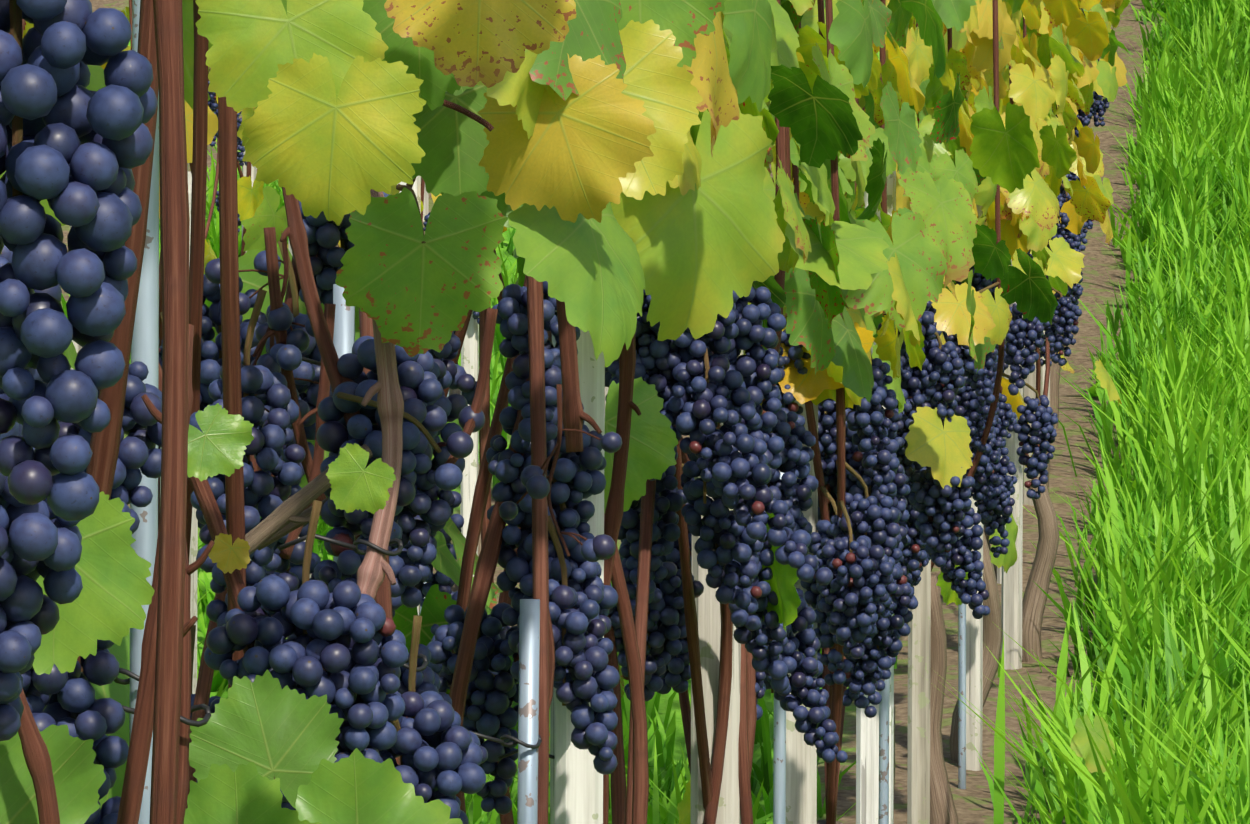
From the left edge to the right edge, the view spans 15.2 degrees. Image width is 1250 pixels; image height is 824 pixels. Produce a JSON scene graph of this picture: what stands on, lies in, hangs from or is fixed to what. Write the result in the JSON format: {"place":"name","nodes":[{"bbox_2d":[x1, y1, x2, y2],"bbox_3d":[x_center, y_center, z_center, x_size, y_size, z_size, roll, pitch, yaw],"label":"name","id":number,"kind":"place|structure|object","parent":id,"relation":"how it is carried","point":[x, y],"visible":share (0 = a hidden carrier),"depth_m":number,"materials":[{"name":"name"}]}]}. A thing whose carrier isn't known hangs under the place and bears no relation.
{"place":"outdoors","nodes":[
{"label":"outdoors","id":0,"kind":"place"},
{"bbox_2d":[61,0,1239,823],"bbox_3d":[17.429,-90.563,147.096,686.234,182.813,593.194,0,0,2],"label":"terrain","id":1,"kind":"structure","parent":0,"point":[973,802],"depth_m":9.47,"materials":[{"name":"brown soil"}]},
{"bbox_2d":[9,0,1100,823],"bbox_3d":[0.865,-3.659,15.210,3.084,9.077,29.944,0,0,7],"label":"vine stems","id":2,"kind":"object","parent":1,"relation":"on","point":[165,686],"visible":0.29,"depth_m":2.44,"materials":[{"name":"brown plant"}]},
{"bbox_2d":[196,250,487,823],"bbox_3d":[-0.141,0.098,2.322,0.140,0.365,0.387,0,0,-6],"label":"grapes","id":3,"kind":"object","parent":2,"relation":"hanging from","point":[352,642],"visible":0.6,"depth_m":2.23,"materials":[{"name":"blue food"}]},
{"bbox_2d":[0,0,1109,823],"bbox_3d":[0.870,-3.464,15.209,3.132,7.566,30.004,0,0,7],"label":"grape clusters","id":4,"kind":"object","parent":2,"relation":"hanging from","point":[76,154],"visible":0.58,"depth_m":2.81,"materials":[{"name":"blue food"}]},
{"bbox_2d":[0,0,1132,823],"bbox_3d":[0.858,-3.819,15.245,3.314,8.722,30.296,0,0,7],"label":"vine leaves","id":5,"kind":"object","parent":2,"relation":"attached to","point":[614,162],"visible":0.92,"depth_m":2.48,"materials":[{"name":"green plant"}]},
{"bbox_2d":[129,0,983,823],"bbox_3d":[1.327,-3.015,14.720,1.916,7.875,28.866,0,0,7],"label":"steel rods","id":6,"kind":"object","parent":1,"relation":"on","point":[145,352],"visible":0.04,"depth_m":2.67,"materials":[{"name":"silver metal"}]},
{"bbox_2d":[97,357,554,759],"bbox_3d":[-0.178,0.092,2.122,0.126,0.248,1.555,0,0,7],"label":"tendrils","id":7,"kind":"object","parent":6,"relation":"attached to","point":[206,708],"visible":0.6,"depth_m":2.20,"materials":[{"name":"black plant"}]},
{"bbox_2d":[70,109,1049,823],"bbox_3d":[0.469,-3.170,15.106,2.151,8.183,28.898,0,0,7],"label":"wooden posts","id":8,"kind":"object","parent":1,"relation":"on","point":[576,787],"visible":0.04,"depth_m":5.52,"materials":[{"name":"beige wood"}]},
{"bbox_2d":[61,0,1249,823],"bbox_3d":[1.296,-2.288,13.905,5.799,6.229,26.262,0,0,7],"label":"grass","id":9,"kind":"structure","parent":0,"point":[1165,654],"depth_m":9.19,"materials":[{"name":"green plant"}]}
]}

